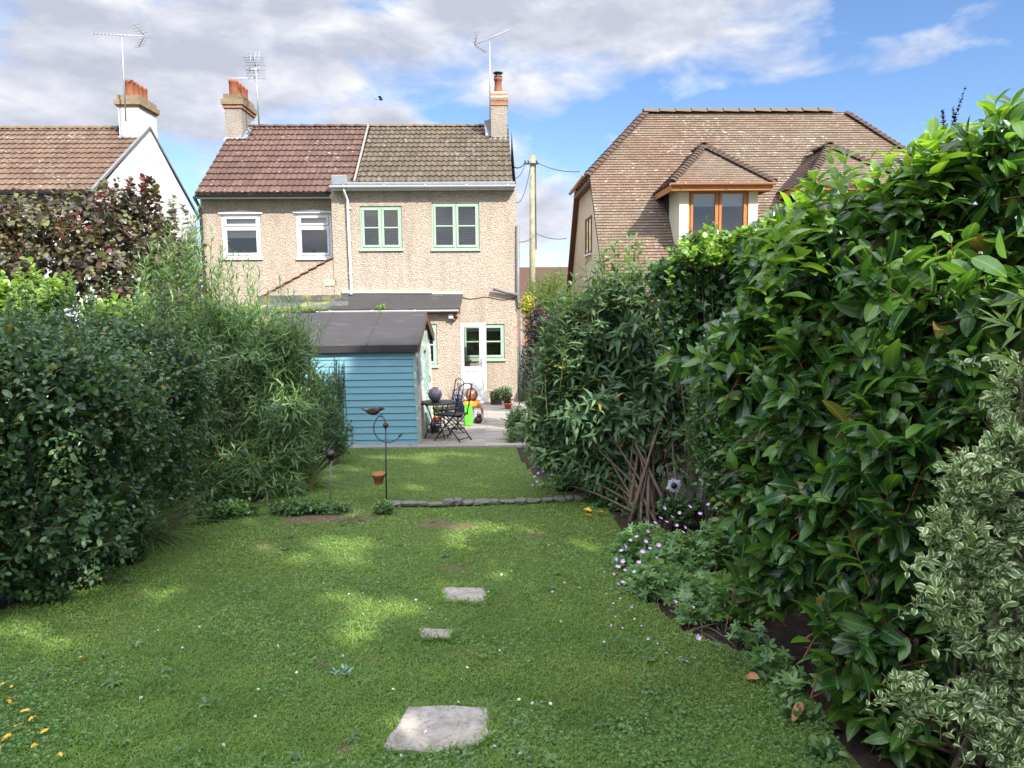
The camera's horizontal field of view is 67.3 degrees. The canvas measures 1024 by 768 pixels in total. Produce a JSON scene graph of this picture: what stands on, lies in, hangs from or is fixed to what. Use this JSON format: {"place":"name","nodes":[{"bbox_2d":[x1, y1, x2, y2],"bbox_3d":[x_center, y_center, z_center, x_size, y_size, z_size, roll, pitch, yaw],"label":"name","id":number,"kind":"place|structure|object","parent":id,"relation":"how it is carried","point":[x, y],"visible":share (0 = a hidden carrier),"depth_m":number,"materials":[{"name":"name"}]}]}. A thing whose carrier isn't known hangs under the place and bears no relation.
{"place":"outdoors","nodes":[
{"label":"outdoors","id":0,"kind":"place"},
{"bbox_2d":[233,401,537,450],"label":"patio","id":1,"kind":"structure","parent":0,"point":[490,430],"depth_m":13.50,"materials":[{"name":"stone"}]},
{"bbox_2d":[259,312,434,444],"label":"garden shed","id":2,"kind":"structure","parent":1,"relation":"on","point":[385,357],"depth_m":12.43,"materials":[{"name":"blue paint"}]},
{"bbox_2d":[416,345,422,382],"bbox_3d":[-1.560,-0.355,13.003,0.049,0.600,0.700,-1,7,-2],"label":"window","id":3,"kind":"structure","parent":2,"relation":"in","point":[419,356],"depth_m":13.04,"materials":[{"name":"glass"}]},
{"bbox_2d":[421,330,431,428],"bbox_3d":[-1.576,-0.116,14.238,0.102,1.733,1.000,-1,7,-2],"label":"door","id":4,"kind":"structure","parent":2,"relation":"in","point":[426,375],"depth_m":13.99,"materials":[{"name":"green paint"}]},
{"bbox_2d":[429,422,439,432],"bbox_3d":[-1.403,0.796,14.045,0.226,0.167,0.226,-1,7,-2],"label":"plant pot","id":5,"kind":"object","parent":1,"relation":"on","point":[437,429],"visible":0.56,"depth_m":13.97,"materials":[{"name":"black ceramic"}]},
{"bbox_2d":[421,399,455,438],"bbox_3d":[-1.280,0.610,13.272,0.647,0.616,0.647,-1,7,-2],"label":"bistro table","id":6,"kind":"object","parent":1,"relation":"on","point":[441,402],"visible":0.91,"depth_m":13.17,"materials":[{"name":"black metal"}]},
{"bbox_2d":[426,387,441,401],"bbox_3d":[-1.321,0.181,13.222,0.237,0.246,0.241,4,8,37],"label":"ball lantern","id":7,"kind":"object","parent":6,"relation":"on","point":[435,394],"visible":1,"depth_m":13.16,"materials":[{"name":"grey ceramic"}]},
{"bbox_2d":[430,378,463,434],"bbox_3d":[-1.168,0.399,13.863,0.528,0.989,0.421,-4,7,-26],"label":"bistro chair","id":8,"kind":"object","parent":1,"relation":"on","point":[450,408],"visible":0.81,"depth_m":13.83,"materials":[{"name":"black metal"}]},
{"bbox_2d":[455,398,463,417],"bbox_3d":[-0.960,0.439,14.109,0.177,0.378,0.122,-1,7,-2],"label":"rucksack","id":9,"kind":"object","parent":8,"relation":"hanging from","point":[462,408],"visible":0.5,"depth_m":14.08,"materials":[{"name":"blue fabric"}]},
{"bbox_2d":[434,383,471,441],"bbox_3d":[-0.983,0.459,12.822,0.528,0.989,0.421,3,7,28],"label":"bistro chair","id":10,"kind":"object","parent":1,"relation":"on","point":[452,414],"visible":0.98,"depth_m":12.76,"materials":[{"name":"black metal"}]},
{"bbox_2d":[450,389,464,429],"bbox_3d":[-1.028,0.464,14.522,0.280,0.768,0.273,-1,7,-2],"label":"lantern stand","id":11,"kind":"object","parent":1,"relation":"on","point":[455,396],"visible":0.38,"depth_m":14.45,"materials":[{"name":"black metal"}]},
{"bbox_2d":[464,401,472,425],"bbox_3d":[-0.856,0.578,15.043,0.180,0.485,0.110,-1,7,-2],"label":"shopping bag","id":12,"kind":"object","parent":1,"relation":"on","point":[468,419],"visible":0.82,"depth_m":15.01,"materials":[{"name":"plastic"}]},
{"bbox_2d":[472,401,483,422],"bbox_3d":[-0.747,0.568,15.750,0.340,0.410,0.340,-1,7,-2],"label":"white stool","id":13,"kind":"object","parent":1,"relation":"on","point":[482,405],"visible":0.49,"depth_m":15.59,"materials":[{"name":"plastic"}]},
{"bbox_2d":[463,399,482,412],"bbox_3d":[-0.822,0.452,15.735,0.456,0.258,0.418,-1,7,-2],"label":"orange cloth","id":14,"kind":"object","parent":13,"relation":"on","point":[476,403],"visible":0.58,"depth_m":15.55,"materials":[{"name":"fabric"}]},
{"bbox_2d":[465,388,477,400],"bbox_3d":[-0.827,0.212,15.707,0.260,0.258,0.248,-1,7,-2],"label":"copper globe","id":15,"kind":"object","parent":14,"relation":"on","point":[474,394],"visible":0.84,"depth_m":15.63,"materials":[{"name":"orange metal"}]},
{"bbox_2d":[490,398,501,404],"bbox_3d":[-0.405,0.457,19.775,0.307,0.153,0.220,-1,7,-2],"label":"plant pot","id":16,"kind":"object","parent":1,"relation":"on","point":[497,401],"visible":0.8,"depth_m":19.67,"materials":[{"name":"black plastic"}]},
{"bbox_2d":[489,389,501,398],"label":"potted plant","id":17,"kind":"object","parent":16,"relation":"in","point":[495,394],"visible":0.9,"depth_m":19.69,"materials":[{"name":"green plant"}]},
{"bbox_2d":[497,385,513,393],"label":"potted plant","id":18,"kind":"object","parent":1,"relation":"on","point":[506,389],"visible":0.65,"depth_m":20.00,"materials":[{"name":"green plant"}]},
{"bbox_2d":[504,402,511,408],"bbox_3d":[-0.101,0.529,18.584,0.207,0.144,0.207,-1,7,-2],"label":"plant pot","id":19,"kind":"object","parent":1,"relation":"on","point":[507,405],"visible":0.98,"depth_m":18.51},
{"bbox_2d":[500,392,512,403],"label":"potted plant","id":20,"kind":"object","parent":19,"relation":"in","point":[505,397],"visible":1,"depth_m":18.60,"materials":[{"name":"green plant"}]},
{"bbox_2d":[0,446,861,767],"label":"lawn","id":21,"kind":"structure","parent":0,"point":[394,473],"depth_m":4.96,"materials":[{"name":"plant"}]},
{"bbox_2d":[311,662,353,677],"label":"weed","id":22,"kind":"object","parent":21,"relation":"on","point":[342,672],"visible":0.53,"depth_m":3.93,"materials":[{"name":"green plant"}]},
{"bbox_2d":[359,406,401,499],"bbox_3d":[-1.349,0.810,7.999,0.444,1.172,0.139,-1,7,-2],"label":"bird feeder","id":23,"kind":"object","parent":21,"relation":"on","point":[373,411],"visible":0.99,"depth_m":7.96,"materials":[{"name":"brown metal"}]},
{"bbox_2d":[372,471,384,484],"bbox_3d":[-1.390,0.984,8.018,0.138,0.119,0.138,-1,7,-2],"label":"flower pot","id":24,"kind":"object","parent":23,"relation":"attached to","point":[379,479],"visible":0.98,"depth_m":7.98,"materials":[{"name":"ceramic"}]},
{"bbox_2d":[369,497,395,516],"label":"ground cover","id":25,"kind":"object","parent":21,"relation":"on","point":[383,507],"visible":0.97,"depth_m":7.53,"materials":[{"name":"green plant"}]},
{"bbox_2d":[389,500,401,506],"bbox_3d":[-1.201,1.234,7.904,0.137,0.050,0.148,-1,7,-2],"label":"edging stone","id":26,"kind":"object","parent":21,"relation":"on","point":[396,502],"visible":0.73,"depth_m":7.89,"materials":[{"name":"stone"}]},
{"bbox_2d":[402,500,416,505],"bbox_3d":[-1.059,1.230,7.932,0.164,0.047,0.114,-1,7,-2],"label":"edging stone","id":27,"kind":"object","parent":21,"relation":"on","point":[409,503],"visible":1,"depth_m":7.89,"materials":[{"name":"stone"}]},
{"bbox_2d":[416,500,427,505],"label":"edging stone","id":28,"kind":"object","parent":21,"relation":"on","point":[421,503],"visible":1,"depth_m":7.89,"materials":[{"name":"stone"}]},
{"bbox_2d":[0,504,846,767],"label":"clover","id":29,"kind":"object","parent":21,"relation":"on","point":[649,753],"visible":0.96,"depth_m":3.44,"materials":[{"name":"green plant"}]},
{"bbox_2d":[42,505,809,763],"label":"lawn weeds","id":30,"kind":"object","parent":21,"relation":"on","point":[350,738],"visible":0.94,"depth_m":3.59,"materials":[{"name":"green plant"}]},
{"bbox_2d":[427,501,442,505],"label":"edging stone","id":31,"kind":"object","parent":21,"relation":"on","point":[438,503],"visible":1,"depth_m":7.87,"materials":[{"name":"stone"}]},
{"bbox_2d":[384,705,489,757],"bbox_3d":[-0.316,1.525,3.361,0.446,0.085,0.397,-1,7,-2],"label":"stepping stone","id":32,"kind":"object","parent":21,"relation":"on","point":[441,724],"visible":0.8,"depth_m":3.34,"materials":[{"name":"stone"}]},
{"bbox_2d":[419,628,454,642],"bbox_3d":[-0.446,1.464,4.435,0.214,0.072,0.128,0,7,7],"label":"stepping stone","id":33,"kind":"object","parent":21,"relation":"on","point":[440,633],"visible":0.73,"depth_m":4.42,"materials":[{"name":"stone"}]},
{"bbox_2d":[443,498,453,505],"bbox_3d":[-0.650,1.213,7.897,0.119,0.070,0.107,-1,7,-2],"label":"edging stone","id":34,"kind":"object","parent":21,"relation":"on","point":[448,501],"visible":1,"depth_m":7.86,"materials":[{"name":"stone"}]},
{"bbox_2d":[454,497,461,505],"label":"edging stone","id":35,"kind":"object","parent":21,"relation":"on","point":[457,500],"visible":1,"depth_m":7.88,"materials":[{"name":"stone"}]},
{"bbox_2d":[440,586,486,606],"bbox_3d":[-0.329,1.423,5.096,0.378,0.083,0.307,0,7,7],"label":"stepping stone","id":36,"kind":"object","parent":21,"relation":"on","point":[463,592],"visible":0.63,"depth_m":5.11,"materials":[{"name":"stone"}]},
{"bbox_2d":[462,499,473,504],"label":"edging stone","id":37,"kind":"object","parent":21,"relation":"on","point":[468,502],"visible":1,"depth_m":7.91,"materials":[{"name":"stone"}]},
{"bbox_2d":[474,498,490,504],"bbox_3d":[-0.304,1.220,7.974,0.174,0.044,0.164,0,7,7],"label":"edging stone","id":38,"kind":"object","parent":21,"relation":"on","point":[484,501],"visible":1,"depth_m":7.91,"materials":[{"name":"stone"}]},
{"bbox_2d":[491,498,498,503],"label":"edging stone","id":39,"kind":"object","parent":21,"relation":"on","point":[495,501],"visible":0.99,"depth_m":7.95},
{"bbox_2d":[499,499,515,502],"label":"edging stone","id":40,"kind":"object","parent":21,"relation":"on","point":[507,500],"visible":1,"depth_m":7.98,"materials":[{"name":"stone"}]},
{"bbox_2d":[516,497,526,503],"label":"edging stone","id":41,"kind":"object","parent":21,"relation":"on","point":[520,500],"visible":0.97,"depth_m":7.95,"materials":[{"name":"stone"}]},
{"bbox_2d":[526,498,540,502],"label":"edging stone","id":42,"kind":"object","parent":21,"relation":"on","point":[532,500],"visible":1,"depth_m":7.99,"materials":[{"name":"stone"}]},
{"bbox_2d":[541,497,552,501],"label":"edging stone","id":43,"kind":"object","parent":21,"relation":"on","point":[546,499],"visible":1,"depth_m":8.02,"materials":[{"name":"stone"}]},
{"bbox_2d":[553,495,565,501],"bbox_3d":[0.497,1.205,8.088,0.130,0.049,0.161,-1,7,-2],"label":"edging stone","id":44,"kind":"object","parent":21,"relation":"on","point":[559,498],"visible":1,"depth_m":8.03,"materials":[{"name":"stone"}]},
{"bbox_2d":[565,495,573,500],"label":"edging stone","id":45,"kind":"object","parent":21,"relation":"on","point":[569,497],"visible":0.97,"depth_m":8.06,"materials":[{"name":"stone"}]},
{"bbox_2d":[574,495,580,500],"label":"edging stone","id":46,"kind":"object","parent":21,"relation":"on","point":[577,497],"visible":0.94,"depth_m":8.07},
{"bbox_2d":[745,672,759,679],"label":"fallen leaf","id":47,"kind":"object","parent":21,"relation":"on","point":[751,675],"visible":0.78,"depth_m":3.80,"materials":[{"name":"plant"}]},
{"bbox_2d":[792,702,803,722],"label":"fallen leaf","id":48,"kind":"object","parent":21,"relation":"on","point":[798,706],"visible":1,"depth_m":3.39,"materials":[{"name":"plant"}]},
{"bbox_2d":[474,412,481,423],"bbox_3d":[-0.678,0.668,15.461,0.170,0.268,0.136,-1,7,-2],"label":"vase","id":49,"kind":"object","parent":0,"point":[478,419],"visible":1,"depth_m":15.42,"materials":[{"name":"ceramic"}]},
{"bbox_2d":[0,407,983,767],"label":"flower bed soil","id":50,"kind":"structure","parent":0,"point":[784,635],"depth_m":4.48,"materials":[{"name":"soil"}]},
{"bbox_2d":[0,257,159,326],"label":"lime shrub","id":51,"kind":"object","parent":50,"relation":"on","point":[42,304],"visible":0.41,"depth_m":9.98,"materials":[{"name":"green plant"}]},
{"bbox_2d":[10,536,149,603],"bbox_3d":[-3.075,1.356,5.568,0.549,0.336,1.232,-1,7,-2],"label":"ground cover","id":52,"kind":"object","parent":50,"relation":"on","point":[59,592],"visible":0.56,"depth_m":5.31,"materials":[{"name":"green plant"}]},
{"bbox_2d":[0,303,185,602],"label":"hedge shrub","id":53,"kind":"object","parent":50,"relation":"on","point":[61,379],"visible":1,"depth_m":5.20,"materials":[{"name":"green plant"}]},
{"bbox_2d":[0,175,211,333],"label":"purple hazel","id":54,"kind":"object","parent":50,"relation":"on","point":[76,259],"visible":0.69,"depth_m":11.56,"materials":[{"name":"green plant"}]},
{"bbox_2d":[73,173,148,299],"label":"copper shoots","id":55,"kind":"object","parent":50,"relation":"on","point":[143,183],"visible":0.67,"depth_m":11.60,"materials":[{"name":"red plant"}]},
{"bbox_2d":[47,307,181,457],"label":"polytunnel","id":56,"kind":"structure","parent":50,"relation":"on","point":[91,341],"depth_m":11.16,"materials":[{"name":"plastic"}]},
{"bbox_2d":[2,264,231,531],"bbox_3d":[-3.974,0.165,7.284,2.839,2.565,1.733,2,7,18],"label":"rose bush","id":57,"kind":"object","parent":50,"relation":"on","point":[180,370],"visible":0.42,"depth_m":6.93,"materials":[{"name":"green plant"}]},
{"bbox_2d":[67,473,247,559],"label":"ornamental grass","id":58,"kind":"object","parent":50,"relation":"on","point":[149,535],"depth_m":6.55,"materials":[{"name":"plant"}]},
{"bbox_2d":[186,497,261,522],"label":"ground cover","id":59,"kind":"object","parent":50,"relation":"on","point":[222,509],"visible":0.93,"depth_m":7.38,"materials":[{"name":"green plant"}]},
{"bbox_2d":[120,201,332,504],"bbox_3d":[-3.443,-0.284,8.559,2.902,3.546,2.233,-1,7,-2],"label":"willow leaved shrub","id":60,"kind":"object","parent":50,"relation":"on","point":[275,355],"visible":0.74,"depth_m":8.41,"materials":[{"name":"green plant"}]},
{"bbox_2d":[267,495,351,516],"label":"ground cover","id":61,"kind":"object","parent":50,"relation":"on","point":[291,506],"visible":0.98,"depth_m":7.58,"materials":[{"name":"green plant"}]},
{"bbox_2d":[259,447,363,497],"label":"ornamental grass","id":62,"kind":"object","parent":50,"relation":"on","point":[309,476],"depth_m":8.72,"materials":[{"name":"plant"}]},
{"bbox_2d":[299,368,355,467],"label":"bay shrub","id":63,"kind":"object","parent":50,"relation":"on","point":[340,440],"visible":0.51,"depth_m":10.48,"materials":[{"name":"green plant"}]},
{"bbox_2d":[326,450,335,499],"bbox_3d":[-1.885,1.018,8.053,0.110,0.660,0.110,-1,7,-2],"label":"garden stake","id":64,"kind":"object","parent":50,"relation":"on","point":[330,454],"visible":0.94,"depth_m":8.00,"materials":[{"name":"black metal"}]},
{"bbox_2d":[324,358,348,457],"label":"rosemary bush","id":65,"kind":"object","parent":50,"relation":"on","point":[340,386],"visible":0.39,"depth_m":11.27,"materials":[{"name":"green plant"}]},
{"bbox_2d":[332,508,371,524],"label":"ornamental grass","id":66,"kind":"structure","parent":50,"relation":"on","point":[355,516],"depth_m":7.32,"materials":[{"name":"plant"}]},
{"bbox_2d":[498,404,547,442],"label":"border shrub","id":67,"kind":"object","parent":50,"relation":"on","point":[511,431],"visible":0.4,"depth_m":12.83,"materials":[{"name":"green plant"}]},
{"bbox_2d":[518,301,560,413],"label":"purple shrub","id":68,"kind":"object","parent":50,"relation":"on","point":[533,318],"visible":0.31,"depth_m":14.15,"materials":[{"name":"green plant"}]},
{"bbox_2d":[528,452,566,469],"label":"border shrub","id":69,"kind":"object","parent":50,"relation":"on","point":[536,468],"visible":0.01,"depth_m":10.23,"materials":[{"name":"green plant"}]},
{"bbox_2d":[516,266,579,354],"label":"conifer hedge","id":70,"kind":"object","parent":50,"relation":"on","point":[547,293],"visible":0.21,"depth_m":16.86,"materials":[{"name":"green plant"}]},
{"bbox_2d":[531,471,596,493],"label":"hardy geranium","id":71,"kind":"object","parent":50,"relation":"on","point":[551,482],"visible":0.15,"depth_m":8.74,"materials":[{"name":"green plant"}]},
{"bbox_2d":[518,291,658,425],"bbox_3d":[0.750,-0.365,13.261,1.689,2.484,5.024,-4,7,-25],"label":"golden shrub","id":72,"kind":"object","parent":50,"relation":"on","point":[525,306],"visible":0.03,"depth_m":15.36,"materials":[{"name":"yellow plant"}]},
{"bbox_2d":[500,230,694,522],"bbox_3d":[0.954,-0.160,7.942,2.158,2.874,1.933,-1,7,-2],"label":"buddleia","id":73,"kind":"object","parent":50,"relation":"on","point":[625,350],"visible":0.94,"depth_m":7.85,"materials":[{"name":"green plant"}]},
{"bbox_2d":[580,488,712,526],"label":"ground cover","id":74,"kind":"object","parent":50,"relation":"on","point":[689,516],"visible":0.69,"depth_m":6.94,"materials":[{"name":"green plant"}]},
{"bbox_2d":[644,442,684,527],"bbox_3d":[1.363,0.921,6.890,0.368,0.812,0.012,-1,7,-2],"label":"wire ornament","id":75,"kind":"object","parent":50,"relation":"on","point":[666,453],"visible":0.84,"depth_m":6.86,"materials":[{"name":"metal"}]},
{"bbox_2d":[666,478,680,530],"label":"metal flower","id":76,"kind":"object","parent":50,"relation":"on","point":[673,485],"visible":0.98,"depth_m":6.77,"materials":[{"name":"silver metal"}]},
{"bbox_2d":[659,311,748,528],"bbox_3d":[1.557,0.418,5.906,0.677,1.943,1.050,-1,7,-2],"label":"camellia","id":77,"kind":"object","parent":50,"relation":"on","point":[706,449],"visible":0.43,"depth_m":5.82,"materials":[{"name":"green plant"}]},
{"bbox_2d":[643,213,770,525],"bbox_3d":[1.848,-0.101,6.881,0.880,2.846,1.689,-5,8,-37],"label":"ivy","id":78,"kind":"object","parent":50,"relation":"on","point":[682,325],"visible":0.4,"depth_m":6.75,"materials":[{"name":"green plant"}]},
{"bbox_2d":[601,503,813,697],"bbox_3d":[1.176,1.310,4.769,1.176,0.686,2.521,-1,7,-2],"label":"hardy geranium","id":79,"kind":"object","parent":50,"relation":"on","point":[675,569],"visible":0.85,"depth_m":5.01,"materials":[{"name":"green plant"}]},
{"bbox_2d":[664,218,766,521],"bbox_3d":[1.838,-0.067,6.807,1.061,2.770,0.935,-1,7,-2],"label":"ivy","id":80,"kind":"object","parent":50,"relation":"on","point":[714,255],"visible":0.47,"depth_m":6.54,"materials":[{"name":"green plant"}]},
{"bbox_2d":[758,663,848,765],"bbox_3d":[1.290,1.490,3.512,0.256,0.230,0.989,1,7,9],"label":"ground cover","id":81,"kind":"object","parent":50,"relation":"on","point":[822,744],"visible":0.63,"depth_m":3.38,"materials":[{"name":"green plant"}]},
{"bbox_2d":[654,88,1023,767],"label":"laurel","id":82,"kind":"object","parent":50,"relation":"on","point":[830,486],"visible":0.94,"depth_m":3.40,"materials":[{"name":"green plant"}]},
{"bbox_2d":[859,349,1023,767],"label":"pittosporum","id":83,"kind":"object","parent":50,"relation":"on","point":[991,730],"visible":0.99,"depth_m":2.55,"materials":[{"name":"green plant"}]},
{"bbox_2d":[976,287,1023,761],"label":"long leaved shoot","id":84,"kind":"object","parent":50,"relation":"on","point":[1009,332],"visible":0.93,"depth_m":2.51,"materials":[{"name":"green plant"}]},
{"bbox_2d":[1,347,983,765],"bbox_3d":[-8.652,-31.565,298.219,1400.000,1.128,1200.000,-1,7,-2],"label":"ground","id":85,"kind":"structure","parent":0,"point":[687,503],"depth_m":9.14,"materials":[{"name":"soil"}]},
{"bbox_2d":[0,79,201,402],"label":"end terrace house","id":86,"kind":"structure","parent":85,"relation":"on","point":[42,161],"depth_m":21.93,"materials":[{"name":"white tile"}]},
{"bbox_2d":[93,24,147,120],"bbox_3d":[-10.987,-8.779,21.639,1.442,2.694,0.744,-1,7,-2],"label":"television aerial","id":87,"kind":"object","parent":86,"relation":"attached to","point":[122,35],"visible":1,"depth_m":21.58,"materials":[{"name":"metal"}]},
{"bbox_2d":[192,79,369,408],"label":"semi detached house","id":88,"kind":"structure","parent":85,"relation":"on","point":[263,193],"depth_m":20.50,"materials":[{"name":"paint"}]},
{"bbox_2d":[218,211,262,259],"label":"window","id":89,"kind":"structure","parent":88,"relation":"in","point":[242,229],"depth_m":20.45,"materials":[{"name":"white plastic"}]},
{"bbox_2d":[224,51,265,127],"bbox_3d":[-7.628,-8.405,21.982,1.093,2.106,0.620,-1,7,-2],"label":"television aerial","id":90,"kind":"object","parent":88,"relation":"attached to","point":[253,69],"visible":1,"depth_m":21.93,"materials":[{"name":"metal"}]},
{"bbox_2d":[293,210,332,259],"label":"window","id":91,"kind":"structure","parent":88,"relation":"in","point":[313,227],"depth_m":20.51,"materials":[{"name":"white plastic"}]},
{"bbox_2d":[316,71,523,404],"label":"semi detached house","id":92,"kind":"structure","parent":85,"relation":"on","point":[424,218],"depth_m":20.21,"materials":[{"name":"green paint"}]},
{"bbox_2d":[290,306,328,312],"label":"gutter weed","id":93,"kind":"object","parent":92,"relation":"on","point":[310,309],"visible":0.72,"depth_m":19.14,"materials":[{"name":"green plant"}]},
{"bbox_2d":[375,304,385,311],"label":"gutter weed","id":94,"kind":"object","parent":92,"relation":"on","point":[379,307],"visible":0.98,"depth_m":19.21,"materials":[{"name":"green plant"}]},
{"bbox_2d":[359,206,403,250],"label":"window","id":95,"kind":"structure","parent":92,"relation":"in","point":[380,226],"depth_m":20.16,"materials":[{"name":"green paint"}]},
{"bbox_2d":[430,324,438,367],"bbox_3d":[-2.257,-0.968,19.586,0.770,1.115,0.145,-1,7,-2],"label":"window","id":96,"kind":"structure","parent":92,"relation":"in","point":[435,360],"depth_m":19.59,"materials":[{"name":"green paint"}]},
{"bbox_2d":[431,203,480,250],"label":"window","id":97,"kind":"structure","parent":92,"relation":"in","point":[455,226],"depth_m":20.21,"materials":[{"name":"green paint"}]},
{"bbox_2d":[460,323,482,400],"bbox_3d":[-1.039,-0.563,19.902,0.568,2.018,0.121,-1,7,-2],"label":"door","id":98,"kind":"structure","parent":92,"relation":"in","point":[473,375],"depth_m":19.94,"materials":[{"name":"white plastic"}]},
{"bbox_2d":[464,324,505,361],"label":"window","id":99,"kind":"structure","parent":92,"relation":"in","point":[495,337],"depth_m":21.78,"materials":[{"name":"green paint"}]},
{"bbox_2d":[472,30,508,123],"bbox_3d":[-0.613,-8.851,22.183,1.139,2.656,0.562,-2,7,-14],"label":"television aerial","id":100,"kind":"object","parent":92,"relation":"attached to","point":[489,67],"visible":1,"depth_m":22.08,"materials":[{"name":"metal"}]},
{"bbox_2d":[524,155,537,367],"bbox_3d":[0.765,-4.354,29.718,0.530,8.711,0.290,-1,7,-2],"label":"utility pole","id":101,"kind":"object","parent":85,"relation":"on","point":[532,164],"visible":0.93,"depth_m":29.43,"materials":[{"name":"brown wood"}]},
{"bbox_2d":[538,163,579,171],"bbox_3d":[1.520,-7.427,26.310,0.022,1.275,5.924,-2,7,-10],"label":"overhead cable","id":102,"kind":"object","parent":101,"relation":"attached to","point":[560,170],"visible":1,"depth_m":25.75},
{"bbox_2d":[517,267,567,346],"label":"distant house","id":103,"kind":"structure","parent":85,"relation":"on","point":[524,272],"depth_m":45.62,"materials":[{"name":"concrete"}]},
{"bbox_2d":[565,107,980,330],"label":"chalet house","id":104,"kind":"structure","parent":85,"relation":"on","point":[659,180],"depth_m":20.16,"materials":[{"name":"ceramic"}]},
{"bbox_2d":[583,215,591,256],"bbox_3d":[2.103,-4.093,21.394,0.068,1.052,1.400,-1,7,-2],"label":"window","id":105,"kind":"structure","parent":104,"relation":"in","point":[588,222],"depth_m":21.33,"materials":[{"name":"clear glass"}]},
{"bbox_2d":[575,298,1023,758],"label":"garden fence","id":106,"kind":"object","parent":85,"relation":"on","point":[1019,494],"visible":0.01,"depth_m":7.43,"materials":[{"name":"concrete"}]},
{"bbox_2d":[0,0,1023,300],"label":"sky","id":107,"kind":"structure","parent":0,"point":[576,74],"materials":[{"name":"blue"}]},
{"bbox_2d":[939,86,965,298],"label":"dark spire","id":108,"kind":"structure","parent":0,"point":[952,122],"depth_m":4.92,"materials":[{"name":"purple plant"}]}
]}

